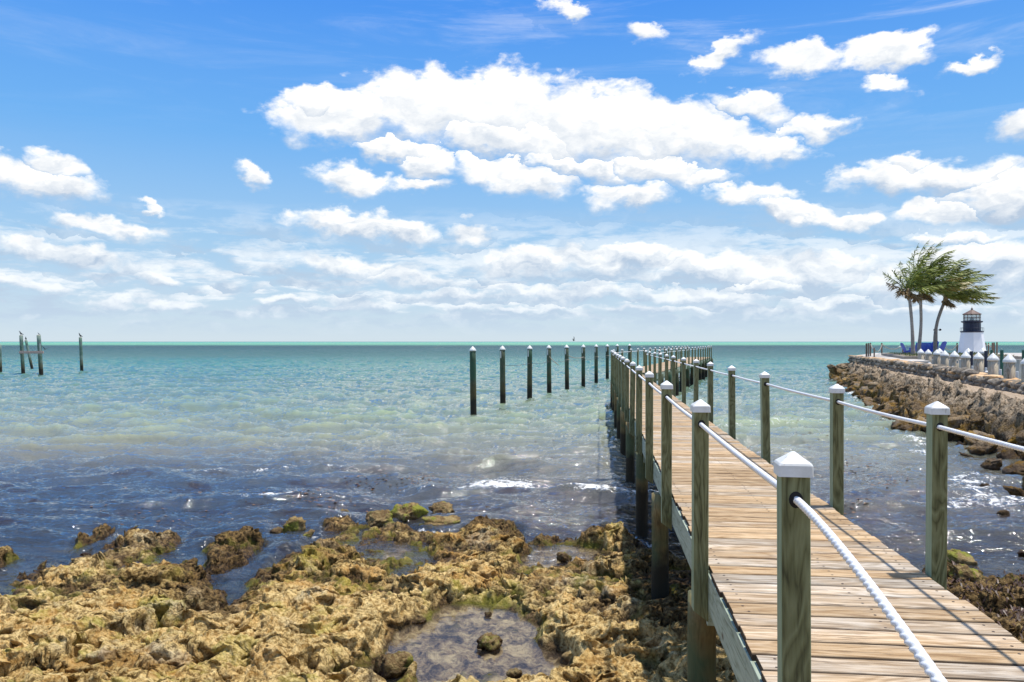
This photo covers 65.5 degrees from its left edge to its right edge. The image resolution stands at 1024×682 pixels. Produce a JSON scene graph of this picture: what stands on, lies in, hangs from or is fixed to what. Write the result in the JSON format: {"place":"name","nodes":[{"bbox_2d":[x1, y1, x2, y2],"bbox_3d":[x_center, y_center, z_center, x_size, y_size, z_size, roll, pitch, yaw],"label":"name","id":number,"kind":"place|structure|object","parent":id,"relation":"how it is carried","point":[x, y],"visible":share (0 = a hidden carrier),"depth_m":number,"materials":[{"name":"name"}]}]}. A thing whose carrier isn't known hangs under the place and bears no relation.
{"place":"outdoors","nodes":[
{"label":"outdoors","id":0,"kind":"place"},
{"bbox_2d":[0,342,1023,596],"bbox_3d":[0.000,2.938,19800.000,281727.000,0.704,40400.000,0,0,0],"label":"sea water","id":1,"kind":"structure","parent":0,"point":[138,434],"depth_m":23.58,"materials":[{"name":"teal liquid"}]},
{"bbox_2d":[0,345,1,371],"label":"old piling","id":2,"kind":"object","parent":1,"relation":"in","point":[0,359],"visible":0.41,"depth_m":73.43,"materials":[{"name":"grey wood"}]},
{"bbox_2d":[19,335,24,373],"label":"old piling","id":3,"kind":"object","parent":1,"relation":"in","point":[22,355],"visible":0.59,"depth_m":70.58,"materials":[{"name":"grey wood"}]},
{"bbox_2d":[19,351,43,353],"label":"cross beam","id":4,"kind":"structure","parent":3,"relation":"attached to","point":[31,352],"depth_m":70.42,"materials":[{"name":"grey wood"}]},
{"bbox_2d":[25,340,33,368],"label":"old piling","id":5,"kind":"object","parent":1,"relation":"in","point":[29,355],"visible":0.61,"depth_m":83.90,"materials":[{"name":"grey wood"}]},
{"bbox_2d":[37,335,42,374],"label":"old piling","id":6,"kind":"object","parent":1,"relation":"in","point":[40,360],"visible":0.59,"depth_m":70.86,"materials":[{"name":"grey wood"}]},
{"bbox_2d":[79,337,82,370],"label":"old piling","id":7,"kind":"object","parent":1,"relation":"in","point":[81,353],"visible":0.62,"depth_m":76.38,"materials":[{"name":"grey wood"}]},
{"bbox_2d":[281,516,305,538],"bbox_3d":[-3.408,2.885,12.377,0.429,0.363,0.283,0,0,-34],"label":"rock","id":8,"kind":"object","parent":1,"relation":"in","point":[294,524],"visible":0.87,"depth_m":12.28,"materials":[{"name":"stone"}]},
{"bbox_2d":[337,509,350,516],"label":"rock","id":9,"kind":"object","parent":1,"relation":"in","point":[342,515],"visible":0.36,"depth_m":13.41,"materials":[{"name":"brown stone"}]},
{"bbox_2d":[428,501,454,515],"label":"rock","id":10,"kind":"object","parent":1,"relation":"in","point":[441,507],"visible":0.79,"depth_m":13.66,"materials":[{"name":"brown stone"}]},
{"bbox_2d":[469,346,476,414],"bbox_3d":[-1.544,2.968,31.900,0.341,5.568,0.280,0,0,0],"label":"mooring piling","id":11,"kind":"object","parent":1,"relation":"in","point":[473,406],"visible":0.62,"depth_m":31.79,"materials":[{"name":"green wood"}]},
{"bbox_2d":[484,611,491,617],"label":"rock","id":12,"kind":"object","parent":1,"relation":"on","point":[488,614],"visible":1,"depth_m":8.56,"materials":[{"name":"brown stone"}]},
{"bbox_2d":[499,346,505,402],"bbox_3d":[-0.415,2.967,36.200,0.317,5.567,0.280,0,0,0],"label":"mooring piling","id":13,"kind":"object","parent":1,"relation":"in","point":[502,349],"visible":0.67,"depth_m":36.09,"materials":[{"name":"green wood"}]},
{"bbox_2d":[90,417,923,524],"bbox_3d":[4.769,2.853,20.500,11.398,0.528,26.307,0,0,43],"label":"foam","id":14,"kind":"object","parent":1,"relation":"on","point":[464,480],"visible":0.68,"depth_m":15.43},
{"bbox_2d":[527,345,531,398],"bbox_3d":[0.886,2.967,39.900,0.285,5.566,0.280,0,0,0],"label":"mooring piling","id":15,"kind":"object","parent":1,"relation":"in","point":[529,372],"visible":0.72,"depth_m":39.79,"materials":[{"name":"green wood"}]},
{"bbox_2d":[546,345,551,392],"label":"mooring piling","id":16,"kind":"object","parent":1,"relation":"in","point":[549,386],"visible":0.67,"depth_m":44.09,"materials":[{"name":"green wood"}]},
{"bbox_2d":[564,345,568,388],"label":"mooring piling","id":17,"kind":"object","parent":1,"relation":"in","point":[566,347],"visible":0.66,"depth_m":47.49,"materials":[{"name":"green wood"}]},
{"bbox_2d":[581,344,584,386],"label":"mooring piling","id":18,"kind":"object","parent":1,"relation":"in","point":[583,366],"visible":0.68,"depth_m":51.89,"materials":[{"name":"green wood"}]},
{"bbox_2d":[594,344,597,382],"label":"mooring piling","id":19,"kind":"object","parent":1,"relation":"in","point":[596,364],"visible":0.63,"depth_m":55.90,"materials":[{"name":"green wood"}]},
{"bbox_2d":[605,344,608,378],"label":"mooring piling","id":20,"kind":"object","parent":1,"relation":"in","point":[607,361],"visible":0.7,"depth_m":60.50,"materials":[{"name":"green wood"}]},
{"bbox_2d":[628,344,630,366],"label":"mooring piling","id":21,"kind":"object","parent":1,"relation":"in","point":[629,346],"visible":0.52,"depth_m":70.38,"materials":[{"name":"green wood"}]},
{"bbox_2d":[610,346,1023,681],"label":"boardwalk pier","id":22,"kind":"structure","parent":1,"relation":"in","point":[793,579],"depth_m":4.76,"materials":[{"name":"beige wood"}]},
{"bbox_2d":[925,349,931,363],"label":"dock piling","id":23,"kind":"object","parent":1,"relation":"in","point":[928,354],"visible":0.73,"depth_m":45.08,"materials":[{"name":"grey wood"}]},
{"bbox_2d":[841,361,1023,495],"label":"rock jetty","id":24,"kind":"object","parent":1,"relation":"in","point":[1004,422],"visible":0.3,"depth_m":25.10,"materials":[{"name":"beige stone"}]},
{"bbox_2d":[827,364,837,371],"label":"boulder","id":25,"kind":"object","parent":24,"relation":"on","point":[831,367],"visible":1,"depth_m":59.16,"materials":[{"name":"brown stone"}]},
{"bbox_2d":[829,371,839,377],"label":"boulder","id":26,"kind":"object","parent":24,"relation":"on","point":[831,375],"visible":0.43,"depth_m":60.78,"materials":[{"name":"brown stone"}]},
{"bbox_2d":[836,363,847,368],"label":"boulder","id":27,"kind":"object","parent":24,"relation":"on","point":[842,366],"visible":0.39,"depth_m":63.24,"materials":[{"name":"brown stone"}]},
{"bbox_2d":[847,377,857,385],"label":"boulder","id":28,"kind":"object","parent":24,"relation":"on","point":[855,379],"visible":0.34,"depth_m":48.38,"materials":[{"name":"brown stone"}]},
{"bbox_2d":[851,390,860,395],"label":"boulder","id":29,"kind":"object","parent":24,"relation":"on","point":[858,392],"visible":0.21,"depth_m":41.95,"materials":[{"name":"brown stone"}]},
{"bbox_2d":[854,368,862,375],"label":"boulder","id":30,"kind":"object","parent":24,"relation":"on","point":[859,372],"visible":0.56,"depth_m":49.87,"materials":[{"name":"brown stone"}]},
{"bbox_2d":[858,380,871,387],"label":"boulder","id":31,"kind":"object","parent":24,"relation":"on","point":[864,383],"visible":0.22,"depth_m":42.19,"materials":[{"name":"brown stone"}]},
{"bbox_2d":[860,389,869,395],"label":"boulder","id":32,"kind":"object","parent":24,"relation":"on","point":[865,392],"visible":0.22,"depth_m":40.33,"materials":[{"name":"brown stone"}]},
{"bbox_2d":[863,400,874,405],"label":"boulder","id":33,"kind":"object","parent":24,"relation":"on","point":[867,403],"visible":0.14,"depth_m":34.85,"materials":[{"name":"brown stone"}]},
{"bbox_2d":[867,382,877,389],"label":"boulder","id":34,"kind":"object","parent":24,"relation":"on","point":[870,385],"visible":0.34,"depth_m":40.05,"materials":[{"name":"brown stone"}]},
{"bbox_2d":[869,373,879,379],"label":"boulder","id":35,"kind":"object","parent":24,"relation":"on","point":[873,376],"visible":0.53,"depth_m":43.23,"materials":[{"name":"brown stone"}]},
{"bbox_2d":[879,408,892,413],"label":"boulder","id":36,"kind":"object","parent":24,"relation":"on","point":[887,411],"visible":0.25,"depth_m":30.99,"materials":[{"name":"brown stone"}]},
{"bbox_2d":[875,401,897,410],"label":"boulder","id":37,"kind":"object","parent":24,"relation":"on","point":[880,407],"visible":0.31,"depth_m":32.39,"materials":[{"name":"brown stone"}]},
{"bbox_2d":[884,402,894,409],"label":"boulder","id":38,"kind":"object","parent":24,"relation":"on","point":[887,405],"visible":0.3,"depth_m":31.86,"materials":[{"name":"brown stone"}]},
{"bbox_2d":[891,418,911,429],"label":"boulder","id":39,"kind":"object","parent":24,"relation":"on","point":[896,424],"visible":0.19,"depth_m":26.90,"materials":[{"name":"brown stone"}]},
{"bbox_2d":[895,384,909,392],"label":"boulder","id":40,"kind":"object","parent":24,"relation":"on","point":[904,388],"visible":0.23,"depth_m":33.98,"materials":[{"name":"brown stone"}]},
{"bbox_2d":[895,424,911,429],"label":"boulder","id":41,"kind":"object","parent":24,"relation":"on","point":[905,427],"visible":0.38,"depth_m":25.92,"materials":[{"name":"brown stone"}]},
{"bbox_2d":[900,400,926,414],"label":"boulder","id":42,"kind":"object","parent":24,"relation":"on","point":[908,404],"visible":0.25,"depth_m":28.02,"materials":[{"name":"brown stone"}]},
{"bbox_2d":[909,404,924,417],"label":"boulder","id":43,"kind":"object","parent":24,"relation":"on","point":[915,407],"visible":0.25,"depth_m":27.25,"materials":[{"name":"brown stone"}]},
{"bbox_2d":[912,421,925,436],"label":"boulder","id":44,"kind":"object","parent":24,"relation":"on","point":[916,427],"visible":0.15,"depth_m":25.10,"materials":[{"name":"brown stone"}]},
{"bbox_2d":[914,416,925,424],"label":"boulder","id":45,"kind":"object","parent":24,"relation":"on","point":[919,418],"visible":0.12,"depth_m":25.70,"materials":[{"name":"brown stone"}]},
{"bbox_2d":[848,355,1023,394],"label":"stone wall","id":46,"kind":"structure","parent":24,"relation":"on","point":[968,376],"depth_m":33.06,"materials":[{"name":"grey stone"}]},
{"bbox_2d":[944,399,954,405],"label":"boulder","id":47,"kind":"object","parent":24,"relation":"on","point":[947,401],"visible":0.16,"depth_m":26.17,"materials":[{"name":"brown stone"}]},
{"bbox_2d":[948,403,965,415],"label":"boulder","id":48,"kind":"object","parent":24,"relation":"on","point":[960,408],"visible":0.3,"depth_m":24.75,"materials":[{"name":"brown stone"}]},
{"bbox_2d":[948,415,970,434],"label":"boulder","id":49,"kind":"object","parent":24,"relation":"on","point":[954,422],"visible":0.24,"depth_m":23.51,"materials":[{"name":"brown stone"}]},
{"bbox_2d":[949,410,971,416],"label":"boulder","id":50,"kind":"object","parent":24,"relation":"on","point":[957,413],"visible":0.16,"depth_m":24.22,"materials":[{"name":"brown stone"}]},
{"bbox_2d":[954,428,967,439],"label":"boulder","id":51,"kind":"object","parent":24,"relation":"on","point":[959,436],"visible":0.26,"depth_m":23.08,"materials":[{"name":"brown stone"}]},
{"bbox_2d":[958,441,967,461],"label":"boulder","id":52,"kind":"object","parent":24,"relation":"on","point":[965,443],"visible":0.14,"depth_m":22.01,"materials":[{"name":"brown stone"}]},
{"bbox_2d":[968,416,983,425],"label":"boulder","id":53,"kind":"object","parent":24,"relation":"on","point":[978,420],"visible":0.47,"depth_m":22.89,"materials":[{"name":"brown stone"}]},
{"bbox_2d":[956,440,999,460],"bbox_3d":[12.062,2.829,20.564,1.069,0.478,0.638,-28,-35,29],"label":"boulder","id":54,"kind":"object","parent":24,"relation":"on","point":[980,447],"visible":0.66,"depth_m":20.44,"materials":[{"name":"brown stone"}]},
{"bbox_2d":[964,430,996,444],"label":"boulder","id":55,"kind":"object","parent":24,"relation":"on","point":[971,441],"visible":0.24,"depth_m":21.62,"materials":[{"name":"brown stone"}]},
{"bbox_2d":[987,405,998,415],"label":"boulder","id":56,"kind":"object","parent":24,"relation":"on","point":[995,408],"visible":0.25,"depth_m":22.64,"materials":[{"name":"brown stone"}]},
{"bbox_2d":[996,449,1020,470],"bbox_3d":[12.345,3.003,19.745,0.600,0.666,0.710,0,0,-31],"label":"boulder","id":57,"kind":"object","parent":24,"relation":"on","point":[1008,454],"visible":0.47,"depth_m":19.67,"materials":[{"name":"brown stone"}]},
{"bbox_2d":[1007,436,1016,443],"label":"boulder","id":58,"kind":"object","parent":24,"relation":"on","point":[1012,440],"visible":0.33,"depth_m":20.43,"materials":[{"name":"brown stone"}]},
{"bbox_2d":[1002,461,1023,482],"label":"boulder","id":59,"kind":"object","parent":24,"relation":"on","point":[1016,468],"visible":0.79,"depth_m":17.34,"materials":[{"name":"brown stone"}]},
{"bbox_2d":[1015,432,1023,451],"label":"boulder","id":60,"kind":"object","parent":24,"relation":"on","point":[1019,437],"visible":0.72,"depth_m":19.68,"materials":[{"name":"brown stone"}]},
{"bbox_2d":[933,350,940,364],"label":"dock piling","id":61,"kind":"object","parent":1,"relation":"in","point":[936,356],"visible":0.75,"depth_m":42.16,"materials":[{"name":"grey wood"}]},
{"bbox_2d":[940,350,948,365],"bbox_3d":[21.626,2.696,39.800,0.405,4.509,0.405,0,0,0],"label":"dock piling","id":62,"kind":"object","parent":1,"relation":"in","point":[944,354],"visible":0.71,"depth_m":39.67,"materials":[{"name":"grey wood"}]},
{"bbox_2d":[950,351,958,366],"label":"dock piling","id":63,"kind":"object","parent":1,"relation":"in","point":[954,358],"visible":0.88,"depth_m":36.97,"materials":[{"name":"grey wood"}]},
{"bbox_2d":[961,351,970,368],"bbox_3d":[19.484,2.686,34.200,0.395,4.528,0.395,0,0,0],"label":"dock piling","id":64,"kind":"object","parent":1,"relation":"in","point":[965,358],"visible":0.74,"depth_m":34.06,"materials":[{"name":"grey wood"}]},
{"bbox_2d":[958,451,978,461],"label":"boulder","id":65,"kind":"object","parent":1,"relation":"in","point":[965,455],"visible":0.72,"depth_m":19.93,"materials":[{"name":"brown stone"}]},
{"bbox_2d":[970,351,972,368],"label":"navy pole","id":66,"kind":"object","parent":1,"relation":"in","point":[971,358],"visible":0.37,"depth_m":43.42,"materials":[{"name":"blue paint"}]},
{"bbox_2d":[973,352,983,371],"bbox_3d":[18.567,2.686,31.700,0.385,4.527,0.385,0,0,0],"label":"dock piling","id":67,"kind":"object","parent":1,"relation":"in","point":[978,357],"visible":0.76,"depth_m":31.56,"materials":[{"name":"grey wood"}]},
{"bbox_2d":[978,348,985,371],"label":"dock piling","id":68,"kind":"object","parent":1,"relation":"in","point":[981,351],"visible":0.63,"depth_m":41.84,"materials":[{"name":"grey wood"}]},
{"bbox_2d":[984,351,987,371],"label":"navy pole","id":69,"kind":"object","parent":1,"relation":"in","point":[985,358],"visible":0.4,"depth_m":41.44,"materials":[{"name":"blue metal"}]},
{"bbox_2d":[978,458,1002,472],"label":"boulder","id":70,"kind":"object","parent":1,"relation":"in","point":[989,465],"visible":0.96,"depth_m":18.63,"materials":[{"name":"brown stone"}]},
{"bbox_2d":[987,353,998,374],"bbox_3d":[17.697,2.683,29.300,0.392,4.535,0.392,0,0,0],"label":"dock piling","id":71,"kind":"object","parent":1,"relation":"in","point":[992,359],"visible":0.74,"depth_m":29.16,"materials":[{"name":"grey wood"}]},
{"bbox_2d":[1000,350,1003,375],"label":"green piling","id":72,"kind":"object","parent":1,"relation":"in","point":[1001,357],"visible":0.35,"depth_m":35.95,"materials":[{"name":"green wood"}]},
{"bbox_2d":[996,510,1009,515],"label":"boulder","id":73,"kind":"object","parent":1,"relation":"on","point":[1003,512],"visible":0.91,"depth_m":13.45,"materials":[{"name":"brown stone"}]},
{"bbox_2d":[1002,354,1015,378],"bbox_3d":[16.863,2.683,27.000,0.406,4.534,0.406,0,0,0],"label":"dock piling","id":74,"kind":"object","parent":1,"relation":"in","point":[1009,361],"visible":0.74,"depth_m":26.87,"materials":[{"name":"grey wood"}]},
{"bbox_2d":[1003,485,1023,496],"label":"boulder","id":75,"kind":"object","parent":1,"relation":"in","point":[1012,490],"visible":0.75,"depth_m":15.07,"materials":[{"name":"brown stone"}]},
{"bbox_2d":[1017,549,1023,556],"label":"rock","id":76,"kind":"object","parent":1,"relation":"on","point":[1020,552],"visible":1,"depth_m":11.03,"materials":[{"name":"brown stone"}]},
{"bbox_2d":[1020,359,1023,381],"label":"dock piling","id":77,"kind":"object","parent":1,"relation":"in","point":[1022,370],"visible":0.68,"depth_m":24.79,"materials":[{"name":"grey wood"}]},
{"bbox_2d":[0,514,1023,681],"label":"rocky shore","id":78,"kind":"structure","parent":0,"point":[330,608],"depth_m":8.52,"materials":[{"name":"beige stone"}]},
{"bbox_2d":[269,527,283,534],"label":"rock","id":79,"kind":"object","parent":78,"relation":"on","point":[277,530],"visible":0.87,"depth_m":12.18,"materials":[{"name":"brown stone"}]},
{"bbox_2d":[303,529,314,540],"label":"rock","id":80,"kind":"object","parent":78,"relation":"on","point":[310,532],"visible":0.92,"depth_m":11.99,"materials":[{"name":"brown stone"}]},
{"bbox_2d":[365,509,392,527],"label":"rock","id":81,"kind":"object","parent":78,"relation":"on","point":[379,518],"visible":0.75,"depth_m":12.80,"materials":[{"name":"brown stone"}]},
{"bbox_2d":[382,521,395,527],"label":"rock","id":82,"kind":"object","parent":78,"relation":"on","point":[391,523],"visible":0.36,"depth_m":12.48,"materials":[{"name":"brown stone"}]},
{"bbox_2d":[373,651,413,681],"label":"rock","id":83,"kind":"object","parent":78,"relation":"on","point":[389,667],"visible":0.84,"depth_m":7.03,"materials":[{"name":"brown stone"}]},
{"bbox_2d":[390,502,428,530],"bbox_3d":[-1.738,2.889,13.109,0.574,0.504,0.636,0,0,37],"label":"rock","id":84,"kind":"object","parent":78,"relation":"on","point":[407,512],"visible":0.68,"depth_m":12.96,"materials":[{"name":"green stone"}]},
{"bbox_2d":[412,616,426,623],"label":"rock","id":85,"kind":"object","parent":78,"relation":"on","point":[420,619],"visible":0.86,"depth_m":8.34,"materials":[{"name":"brown stone"}]},
{"bbox_2d":[419,515,460,532],"bbox_3d":[-1.125,2.896,12.654,0.796,0.294,0.542,7,-4,-33],"label":"rock","id":86,"kind":"object","parent":78,"relation":"on","point":[436,520],"visible":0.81,"depth_m":12.48,"materials":[{"name":"brown stone"}]},
{"bbox_2d":[476,632,502,653],"bbox_3d":[-0.199,2.926,7.703,0.230,0.203,0.249,0,0,35],"label":"rock","id":87,"kind":"object","parent":78,"relation":"on","point":[490,642],"visible":1,"depth_m":7.65,"materials":[{"name":"beige stone"}]},
{"bbox_2d":[506,668,522,678],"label":"rock","id":88,"kind":"object","parent":78,"relation":"on","point":[515,673],"visible":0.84,"depth_m":6.99,"materials":[{"name":"beige stone"}]},
{"bbox_2d":[556,551,571,563],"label":"rock","id":89,"kind":"object","parent":78,"relation":"on","point":[565,557],"visible":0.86,"depth_m":10.70,"materials":[{"name":"brown stone"}]},
{"bbox_2d":[947,548,977,568],"bbox_3d":[5.884,2.893,10.607,0.595,0.266,0.315,11,16,37],"label":"rock","id":90,"kind":"object","parent":78,"relation":"on","point":[958,556],"visible":0.46,"depth_m":10.48,"materials":[{"name":"green stone"}]},
{"bbox_2d":[948,563,980,582],"bbox_3d":[5.350,2.755,9.374,0.360,0.288,0.352,0,0,-1],"label":"rock","id":91,"kind":"object","parent":78,"relation":"on","point":[963,572],"visible":0.76,"depth_m":9.28,"materials":[{"name":"stone"}]},
{"bbox_2d":[923,557,1023,639],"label":"rockweed","id":92,"kind":"object","parent":78,"relation":"on","point":[1018,613],"visible":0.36,"depth_m":8.65,"materials":[{"name":"plant"}]},
{"bbox_2d":[0,0,1023,341],"label":"sky","id":93,"kind":"structure","parent":0,"point":[171,170],"materials":[{"name":"blue"}]},
{"bbox_2d":[889,351,1013,355],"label":"planter grass","id":94,"kind":"structure","parent":0,"point":[959,353],"depth_m":55.63,"materials":[{"name":"green plant"}]},
{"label":"boulder","id":95,"kind":"object","parent":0,"visible":0},
{"bbox_2d":[991,446,1017,455],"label":"boulder","id":96,"kind":"object","parent":95,"relation":"on","point":[999,449],"visible":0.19,"depth_m":20.44,"materials":[{"name":"brown stone"}]},
{"label":"seabed","id":97,"kind":"structure","parent":0,"visible":0},
{"bbox_2d":[856,353,1021,378],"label":"concrete terrace","id":98,"kind":"structure","parent":97,"relation":"on","point":[1017,365],"depth_m":47.90,"materials":[{"name":"beige concrete"}]},
{"bbox_2d":[900,343,910,352],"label":"adirondack chair","id":99,"kind":"object","parent":98,"relation":"on","point":[903,347],"visible":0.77,"depth_m":65.02,"materials":[{"name":"blue paint"}]},
{"bbox_2d":[917,349,923,359],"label":"dock piling","id":100,"kind":"object","parent":98,"relation":"on","point":[920,352],"visible":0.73,"depth_m":47.86,"materials":[{"name":"grey wood"}]},
{"bbox_2d":[915,342,938,351],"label":"slatted bench","id":101,"kind":"object","parent":98,"relation":"on","point":[924,347],"visible":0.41,"depth_m":65.13,"materials":[{"name":"blue paint"}]},
{"bbox_2d":[930,341,946,351],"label":"adirondack chair","id":102,"kind":"object","parent":98,"relation":"on","point":[943,345],"visible":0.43,"depth_m":64.27,"materials":[{"name":"blue paint"}]},
{"bbox_2d":[881,353,1021,358],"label":"planter bed","id":103,"kind":"object","parent":98,"relation":"on","point":[901,356],"visible":0.36,"depth_m":49.69,"materials":[{"name":"soil"}]},
{"bbox_2d":[883,266,946,353],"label":"coconut palm","id":104,"kind":"object","parent":103,"relation":"in","point":[913,280],"visible":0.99,"depth_m":55.88,"materials":[{"name":"green plant"}]},
{"bbox_2d":[894,239,982,352],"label":"coconut palm","id":105,"kind":"object","parent":103,"relation":"in","point":[953,286],"visible":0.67,"depth_m":58.11,"materials":[{"name":"green plant"}]},
{"bbox_2d":[928,258,999,352],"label":"coconut palm","id":106,"kind":"object","parent":103,"relation":"in","point":[970,295],"visible":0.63,"depth_m":59.60,"materials":[{"name":"green plant"}]},
{"bbox_2d":[958,308,985,352],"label":"lighthouse","id":107,"kind":"object","parent":98,"relation":"on","point":[972,337],"visible":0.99,"depth_m":65.43,"materials":[{"name":"white paint"}]}
]}

